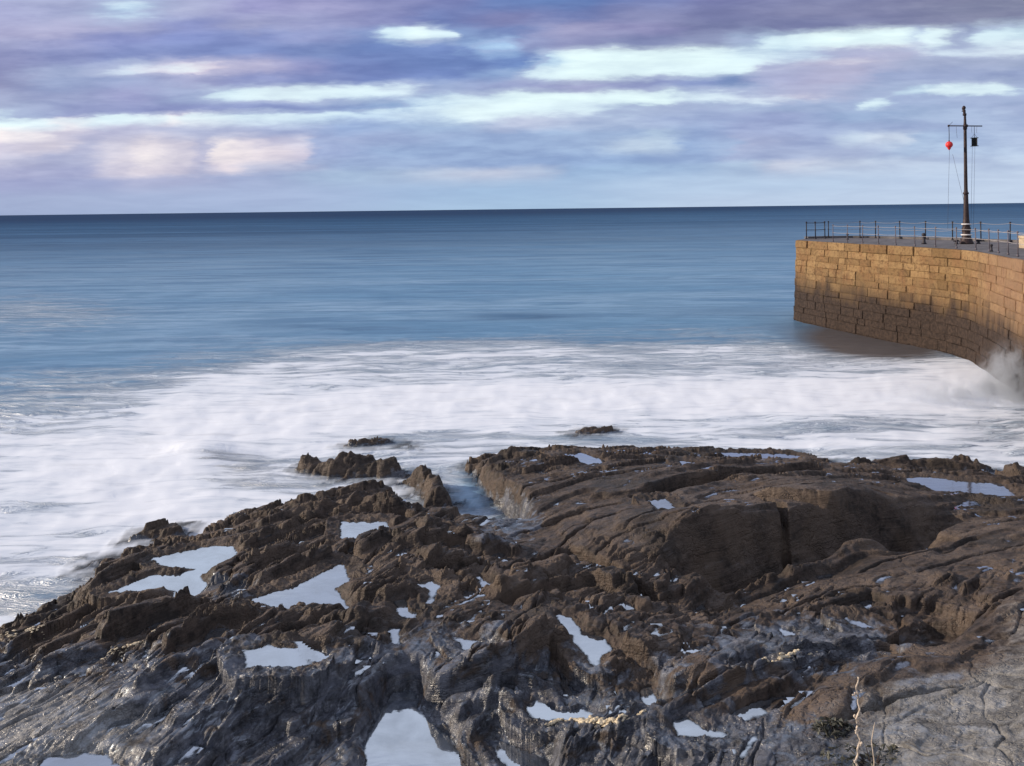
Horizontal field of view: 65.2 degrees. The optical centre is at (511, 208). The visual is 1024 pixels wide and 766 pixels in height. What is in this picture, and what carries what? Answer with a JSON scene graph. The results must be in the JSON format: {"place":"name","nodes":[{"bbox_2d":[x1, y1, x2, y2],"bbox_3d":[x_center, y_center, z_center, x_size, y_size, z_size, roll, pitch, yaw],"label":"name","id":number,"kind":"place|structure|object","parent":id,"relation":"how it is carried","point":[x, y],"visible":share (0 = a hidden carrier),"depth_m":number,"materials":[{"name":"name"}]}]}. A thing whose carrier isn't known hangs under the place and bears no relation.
{"place":"outdoors","nodes":[
{"label":"outdoors","id":0,"kind":"place"},
{"bbox_2d":[0,203,1023,625],"bbox_3d":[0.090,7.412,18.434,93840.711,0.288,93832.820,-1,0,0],"label":"sea","id":1,"kind":"structure","parent":0,"point":[204,369],"depth_m":40.42,"materials":[{"name":"liquid"}]},
{"bbox_2d":[106,518,197,557],"bbox_3d":[-8.089,7.685,18.581,2.130,0.849,1.872,-1,0,0],"label":"rock","id":2,"kind":"object","parent":1,"relation":"in","point":[150,532],"visible":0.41,"depth_m":18.45,"materials":[{"name":"brown stone"}]},
{"bbox_2d":[294,451,410,485],"bbox_3d":[-4.601,7.507,22.872,4.350,1.236,2.016,-1,0,0],"label":"rock","id":3,"kind":"object","parent":1,"relation":"in","point":[342,466],"visible":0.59,"depth_m":22.56,"materials":[{"name":"brown stone"}]},
{"bbox_2d":[343,436,401,449],"bbox_3d":[-4.623,7.685,25.656,2.550,0.776,1.680,-1,0,0],"label":"rock","id":4,"kind":"object","parent":1,"relation":"in","point":[368,444],"visible":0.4,"depth_m":25.55,"materials":[{"name":"grey stone"}]},
{"bbox_2d":[396,445,413,448],"bbox_3d":[-3.355,7.778,25.418,1.350,0.556,1.152,-1,0,0],"label":"rock","id":5,"kind":"object","parent":1,"relation":"in","point":[409,447],"visible":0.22,"depth_m":25.39,"materials":[{"name":"grey stone"}]},
{"bbox_2d":[389,465,465,509],"bbox_3d":[-2.284,7.501,20.852,2.550,1.160,3.216,-1,0,0],"label":"rock","id":6,"kind":"object","parent":1,"relation":"in","point":[424,484],"visible":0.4,"depth_m":20.89,"materials":[{"name":"brown stone"}]},
{"bbox_2d":[570,425,619,437],"bbox_3d":[2.749,7.610,26.711,2.640,0.740,1.632,-1,0,0],"label":"rock","id":7,"kind":"object","parent":1,"relation":"in","point":[590,431],"visible":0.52,"depth_m":26.58,"materials":[{"name":"stone"}]},
{"bbox_2d":[848,454,998,473],"bbox_3d":[11.429,7.402,22.640,5.430,1.036,2.112,-1,0,0],"label":"rock","id":8,"kind":"object","parent":1,"relation":"in","point":[959,462],"visible":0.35,"depth_m":22.38,"materials":[{"name":"brown stone"}]},
{"bbox_2d":[994,462,1023,476],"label":"rock","id":9,"kind":"object","parent":1,"relation":"in","point":[1013,469],"visible":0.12,"depth_m":20.78,"materials":[{"name":"brown stone"}]},
{"bbox_2d":[0,456,1023,765],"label":"rocky shore","id":10,"kind":"structure","parent":0,"point":[956,698],"depth_m":10.87,"materials":[{"name":"grey stone"}]},
{"bbox_2d":[0,625,44,640],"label":"quartz vein","id":11,"kind":"object","parent":10,"relation":"on","point":[26,630],"visible":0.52,"depth_m":13.20,"materials":[{"name":"beige stone"}]},
{"bbox_2d":[40,753,121,765],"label":"tide pool","id":12,"kind":"structure","parent":10,"relation":"on","point":[84,759],"depth_m":9.11,"materials":[{"name":"liquid"}]},
{"bbox_2d":[71,557,119,580],"bbox_3d":[-8.743,7.774,17.151,1.620,0.644,1.680,-1,0,0],"label":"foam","id":13,"kind":"object","parent":10,"relation":"on","point":[92,565],"visible":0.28,"depth_m":17.06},
{"bbox_2d":[100,630,155,659],"bbox_3d":[-5.736,6.501,11.847,0.848,0.315,0.177,-1,0,-23],"label":"quartz vein","id":14,"kind":"object","parent":10,"relation":"on","point":[135,643],"visible":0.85,"depth_m":11.87,"materials":[{"name":"beige stone"}]},
{"bbox_2d":[109,546,236,596],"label":"tide pool","id":15,"kind":"structure","parent":10,"relation":"on","point":[200,561],"depth_m":15.25,"materials":[{"name":"liquid"}]},
{"bbox_2d":[242,641,320,667],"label":"tide pool","id":16,"kind":"structure","parent":10,"relation":"on","point":[300,655],"depth_m":10.58,"materials":[{"name":"liquid"}]},
{"bbox_2d":[252,564,349,608],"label":"tide pool","id":17,"kind":"structure","parent":10,"relation":"on","point":[320,588],"depth_m":13.35,"materials":[{"name":"liquid"}]},
{"bbox_2d":[296,601,305,606],"bbox_3d":[-3.384,6.370,12.840,0.177,0.128,0.152,-1,0,0],"label":"stone","id":18,"kind":"object","parent":17,"relation":"on","point":[300,603],"visible":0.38,"depth_m":12.81,"materials":[{"name":"brown stone"}]},
{"bbox_2d":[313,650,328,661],"bbox_3d":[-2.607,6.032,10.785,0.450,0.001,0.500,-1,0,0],"label":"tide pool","id":19,"kind":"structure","parent":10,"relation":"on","point":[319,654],"depth_m":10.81,"materials":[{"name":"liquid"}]},
{"bbox_2d":[340,521,387,538],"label":"tide pool","id":20,"kind":"structure","parent":10,"relation":"on","point":[352,529],"depth_m":16.42,"materials":[{"name":"liquid"}]},
{"bbox_2d":[388,628,399,643],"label":"tide pool","id":21,"kind":"structure","parent":10,"relation":"on","point":[394,632],"depth_m":11.66,"materials":[{"name":"liquid"}]},
{"bbox_2d":[394,600,416,617],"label":"tide pool","id":22,"kind":"structure","parent":10,"relation":"on","point":[403,610],"depth_m":12.40,"materials":[{"name":"liquid"}]},
{"bbox_2d":[365,691,465,765],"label":"tide pool","id":23,"kind":"structure","parent":10,"relation":"on","point":[403,732],"depth_m":9.73,"materials":[{"name":"liquid"}]},
{"bbox_2d":[417,581,441,603],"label":"tide pool","id":24,"kind":"structure","parent":10,"relation":"on","point":[433,587],"depth_m":13.17,"materials":[{"name":"liquid"}]},
{"bbox_2d":[455,638,478,649],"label":"tide pool","id":25,"kind":"structure","parent":10,"relation":"on","point":[466,644],"depth_m":11.22,"materials":[{"name":"liquid"}]},
{"bbox_2d":[477,577,491,586],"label":"tide pool","id":26,"kind":"structure","parent":10,"relation":"on","point":[483,583],"depth_m":13.58,"materials":[{"name":"liquid"}]},
{"bbox_2d":[0,449,1023,765],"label":"puddle water","id":27,"kind":"structure","parent":10,"relation":"on","point":[750,711],"depth_m":11.61,"materials":[{"name":"white liquid"}]},
{"bbox_2d":[486,740,547,765],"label":"tide pool","id":28,"kind":"structure","parent":10,"relation":"on","point":[509,755],"depth_m":9.27,"materials":[{"name":"liquid"}]},
{"bbox_2d":[527,694,591,719],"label":"tide pool","id":29,"kind":"structure","parent":10,"relation":"on","point":[536,709],"depth_m":9.81,"materials":[{"name":"liquid"}]},
{"bbox_2d":[557,614,610,665],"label":"tide pool","id":30,"kind":"structure","parent":10,"relation":"on","point":[594,648],"depth_m":11.05,"materials":[{"name":"liquid"}]},
{"bbox_2d":[545,709,646,727],"bbox_3d":[0.979,6.033,9.450,1.169,0.396,0.438,-1,0,17],"label":"quartz vein","id":31,"kind":"object","parent":10,"relation":"on","point":[601,721],"visible":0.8,"depth_m":9.38,"materials":[{"name":"beige stone"}]},
{"bbox_2d":[464,444,827,593],"bbox_3d":[4.166,6.863,19.358,11.689,2.564,11.229,-1,0,0],"label":"rock slab","id":32,"kind":"object","parent":10,"relation":"on","point":[718,543],"visible":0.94,"depth_m":16.91,"materials":[{"name":"brown stone"}]},
{"bbox_2d":[565,453,604,463],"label":"tide pool","id":33,"kind":"structure","parent":32,"relation":"on","point":[584,458],"depth_m":21.98,"materials":[{"name":"liquid"}]},
{"bbox_2d":[715,453,803,457],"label":"tide pool","id":34,"kind":"structure","parent":32,"relation":"on","point":[764,455],"depth_m":22.73,"materials":[{"name":"liquid"}]},
{"bbox_2d":[640,687,656,704],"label":"tide pool","id":35,"kind":"structure","parent":10,"relation":"on","point":[648,697],"depth_m":9.95,"materials":[{"name":"liquid"}]},
{"bbox_2d":[650,499,674,508],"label":"tide pool","id":36,"kind":"structure","parent":10,"relation":"on","point":[660,503],"depth_m":16.87,"materials":[{"name":"liquid"}]},
{"bbox_2d":[674,719,726,737],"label":"tide pool","id":37,"kind":"structure","parent":10,"relation":"on","point":[686,727],"depth_m":8.98,"materials":[{"name":"liquid"}]},
{"bbox_2d":[779,628,794,635],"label":"tide pool","id":38,"kind":"structure","parent":10,"relation":"on","point":[785,632],"depth_m":11.25,"materials":[{"name":"liquid"}]},
{"bbox_2d":[762,649,817,661],"bbox_3d":[3.530,5.676,10.192,1.045,0.238,0.106,-1,0,-31],"label":"quartz vein","id":39,"kind":"object","parent":10,"relation":"on","point":[787,655],"visible":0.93,"depth_m":10.14,"materials":[{"name":"beige stone"}]},
{"bbox_2d":[650,456,939,565],"bbox_3d":[7.202,6.796,18.564,8.302,1.959,4.563,-1,0,-35],"label":"rock ledge","id":40,"kind":"object","parent":10,"relation":"on","point":[828,517],"visible":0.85,"depth_m":17.06,"materials":[{"name":"brown stone"}]},
{"bbox_2d":[810,716,854,738],"bbox_3d":[3.366,5.416,8.386,0.484,0.198,0.353,-1,0,-16],"label":"shrub","id":41,"kind":"object","parent":10,"relation":"on","point":[833,723],"visible":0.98,"depth_m":8.36,"materials":[{"name":"green plant"}]},
{"bbox_2d":[852,677,862,765],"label":"dead plant","id":42,"kind":"object","parent":10,"relation":"on","point":[857,730],"visible":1,"depth_m":7.32,"materials":[{"name":"beige plant"}]},
{"bbox_2d":[845,618,871,627],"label":"tide pool","id":43,"kind":"structure","parent":10,"relation":"on","point":[860,624],"depth_m":11.36,"materials":[{"name":"liquid"}]},
{"bbox_2d":[820,742,899,765],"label":"shrub","id":44,"kind":"object","parent":10,"relation":"on","point":[891,747],"visible":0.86,"depth_m":7.64,"materials":[{"name":"green plant"}]},
{"bbox_2d":[871,722,874,765],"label":"dead plant","id":45,"kind":"object","parent":10,"relation":"on","point":[872,744],"visible":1,"depth_m":7.35,"materials":[{"name":"beige plant"}]},
{"bbox_2d":[906,477,1013,495],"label":"tide pool","id":46,"kind":"structure","parent":10,"relation":"on","point":[938,484],"depth_m":19.67,"materials":[{"name":"liquid"}]},
{"bbox_2d":[0,0,1023,214],"label":"sky","id":47,"kind":"structure","parent":0,"point":[107,106],"materials":[{"name":"blue"}]},
{"bbox_2d":[59,427,1001,576],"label":"sea bed","id":48,"kind":"object","parent":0,"point":[462,465],"depth_m":31.54,"materials":[{"name":"stone"}]},
{"bbox_2d":[793,236,1023,397],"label":"pier","id":49,"kind":"structure","parent":0,"point":[963,301],"depth_m":42.07,"materials":[{"name":"stone"}]},
{"bbox_2d":[805,221,825,238],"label":"railing","id":50,"kind":"object","parent":49,"relation":"on","point":[824,229],"visible":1,"depth_m":53.56,"materials":[{"name":"metal"}]},
{"bbox_2d":[827,221,1020,241],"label":"railing","id":51,"kind":"object","parent":49,"relation":"on","point":[952,230],"visible":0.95,"depth_m":50.95,"materials":[{"name":"metal"}]},
{"bbox_2d":[921,233,926,243],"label":"bollard","id":52,"kind":"object","parent":49,"relation":"on","point":[923,239],"visible":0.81,"depth_m":45.30,"materials":[{"name":"metal"}]},
{"bbox_2d":[832,224,1023,256],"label":"railing","id":53,"kind":"object","parent":49,"relation":"on","point":[975,238],"visible":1,"depth_m":40.29,"materials":[{"name":"grey metal"}]},
{"bbox_2d":[948,106,981,243],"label":"signal mast","id":54,"kind":"object","parent":49,"relation":"on","point":[966,233],"visible":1,"depth_m":44.87,"materials":[{"name":"metal"}]},
{"bbox_2d":[945,134,952,149],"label":"signal ball","id":55,"kind":"object","parent":54,"relation":"hanging from","point":[949,144],"visible":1,"depth_m":44.84,"materials":[{"name":"red plastic"}]},
{"bbox_2d":[971,126,978,146],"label":"signal basket","id":56,"kind":"object","parent":54,"relation":"hanging from","point":[974,141],"visible":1,"depth_m":44.90,"materials":[{"name":"black metal"}]},
{"bbox_2d":[1018,235,1023,247],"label":"stone block","id":57,"kind":"structure","parent":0,"point":[1021,239],"depth_m":40.17,"materials":[{"name":"beige stone"}]}
]}

